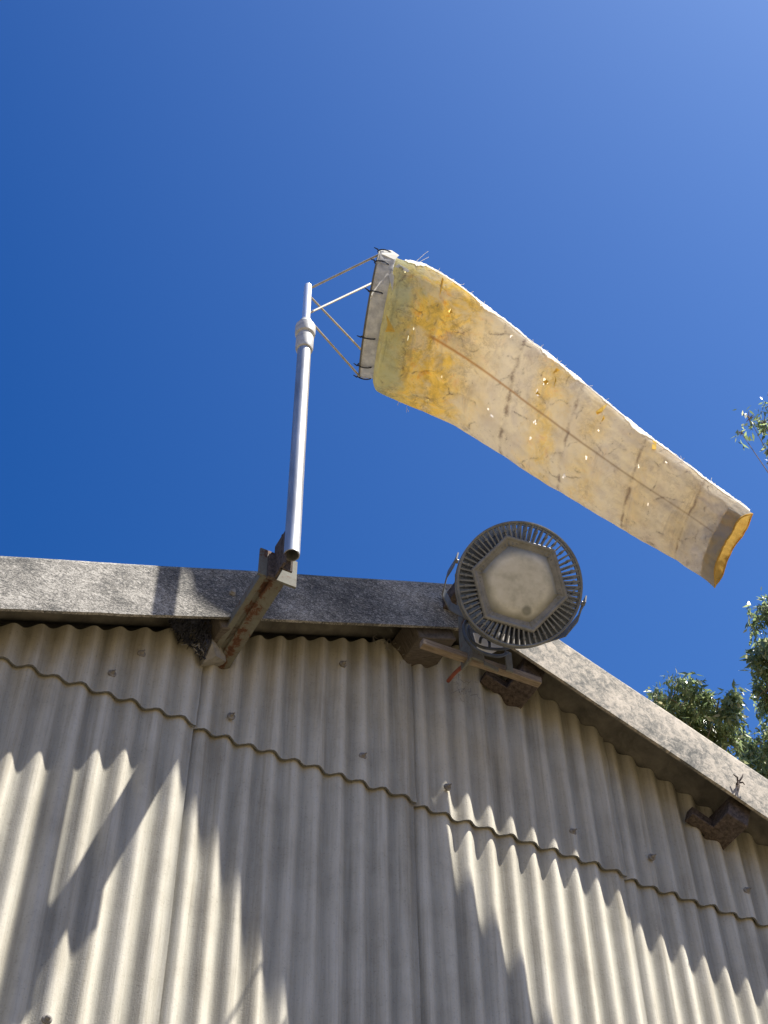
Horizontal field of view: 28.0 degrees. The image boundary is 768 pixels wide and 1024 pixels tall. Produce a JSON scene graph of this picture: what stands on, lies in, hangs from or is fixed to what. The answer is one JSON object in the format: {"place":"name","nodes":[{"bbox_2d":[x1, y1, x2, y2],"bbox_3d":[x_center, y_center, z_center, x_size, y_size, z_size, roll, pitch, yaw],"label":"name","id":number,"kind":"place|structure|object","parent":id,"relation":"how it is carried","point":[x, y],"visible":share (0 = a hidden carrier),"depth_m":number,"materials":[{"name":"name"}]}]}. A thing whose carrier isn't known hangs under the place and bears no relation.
{"place":"outdoors","nodes":[
{"label":"outdoors","id":0,"kind":"place"},
{"bbox_2d":[0,0,767,759],"label":"sky","id":1,"kind":"structure","parent":0,"point":[175,175],"materials":[{"name":"blue"}]},
{"label":"ground","id":2,"kind":"structure","parent":0,"visible":0},
{"bbox_2d":[0,556,767,1023],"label":"shed","id":3,"kind":"structure","parent":2,"relation":"on","point":[314,802],"depth_m":4.38,"materials":[{"name":"grey metal"}]},
{"bbox_2d":[168,618,211,660],"bbox_3d":[-0.573,0.394,4.530,0.134,0.117,0.259,4,-52,-4],"label":"bird nest","id":4,"kind":"object","parent":3,"relation":"attached to","point":[181,628],"visible":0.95,"depth_m":4.51,"materials":[{"name":"black"}]},
{"bbox_2d":[199,639,225,666],"bbox_3d":[-0.503,0.406,4.562,0.080,0.155,0.095,22,-55,-17],"label":"packing piece","id":5,"kind":"object","parent":3,"relation":"attached to","point":[215,655],"visible":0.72,"depth_m":4.51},
{"bbox_2d":[229,589,235,594],"bbox_3d":[-0.450,0.237,4.585,0.023,0.023,0.011,22,-55,-17],"label":"bolt head","id":6,"kind":"object","parent":3,"relation":"attached to","point":[232,591],"visible":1,"depth_m":4.58},
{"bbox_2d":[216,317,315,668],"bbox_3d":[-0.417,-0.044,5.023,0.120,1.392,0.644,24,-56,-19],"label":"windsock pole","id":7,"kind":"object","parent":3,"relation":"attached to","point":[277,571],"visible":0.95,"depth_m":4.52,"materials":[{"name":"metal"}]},
{"bbox_2d":[302,247,752,587],"bbox_3d":[0.450,-0.342,5.558,1.629,1.313,0.505,17,-54,-14],"label":"windsock","id":8,"kind":"object","parent":7,"relation":"attached to","point":[439,344],"visible":1,"depth_m":5.50,"materials":[{"name":"yellow fabric"}]},
{"bbox_2d":[373,630,403,663],"bbox_3d":[0.025,0.432,4.972,0.150,0.136,0.055,29,-58,-22],"label":"cobweb","id":9,"kind":"object","parent":3,"relation":"attached to","point":[387,644],"visible":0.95,"depth_m":4.96},
{"bbox_2d":[446,665,460,682],"bbox_3d":[0.237,0.509,4.914,0.020,0.104,0.190,12,-53,-10],"label":"red rod","id":10,"kind":"object","parent":3,"relation":"attached to","point":[452,675],"visible":0.62,"depth_m":4.96,"materials":[{"name":"red metal"}]},
{"bbox_2d":[442,567,512,672],"bbox_3d":[0.284,0.378,4.874,0.144,0.509,0.183,22,-55,-17],"label":"lamp bracket","id":11,"kind":"object","parent":3,"relation":"attached to","point":[473,654],"visible":0.45,"depth_m":4.72,"materials":[{"name":"metal"}]},
{"bbox_2d":[442,521,586,648],"bbox_3d":[0.393,0.253,4.656,0.433,0.330,0.388,22,-55,-17],"label":"floodlight","id":12,"kind":"object","parent":11,"relation":"attached to","point":[515,581],"visible":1,"depth_m":4.61,"materials":[{"name":"grey metal"}]},
{"bbox_2d":[462,620,513,657],"bbox_3d":[0.303,0.404,4.618,0.224,0.166,0.072,34,-59,-24],"label":"power cable","id":13,"kind":"object","parent":12,"relation":"hanging from","point":[485,647],"visible":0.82,"depth_m":4.60,"materials":[{"name":"black rubber"}]},
{"bbox_2d":[420,638,541,687],"bbox_3d":[0.297,0.460,4.682,0.419,0.054,0.024,22,-55,-17],"label":"timber batten","id":14,"kind":"object","parent":3,"relation":"attached to","point":[462,657],"visible":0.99,"depth_m":4.67,"materials":[{"name":"brown wood"}]},
{"bbox_2d":[733,774,744,790],"bbox_3d":[1.180,0.902,5.113,0.046,0.089,0.027,22,-55,-17],"label":"wire tie","id":15,"kind":"object","parent":3,"relation":"attached to","point":[738,782],"visible":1,"depth_m":5.11,"materials":[{"name":"grey metal"}]},
{"bbox_2d":[644,667,767,778],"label":"gum tree","id":16,"kind":"object","parent":2,"relation":"on","point":[694,707],"visible":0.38,"depth_m":21.34,"materials":[{"name":"green plant"}]},
{"bbox_2d":[732,397,767,778],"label":"gum tree","id":17,"kind":"object","parent":2,"relation":"on","point":[758,662],"visible":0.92,"depth_m":23.88,"materials":[{"name":"green plant"}]}
]}

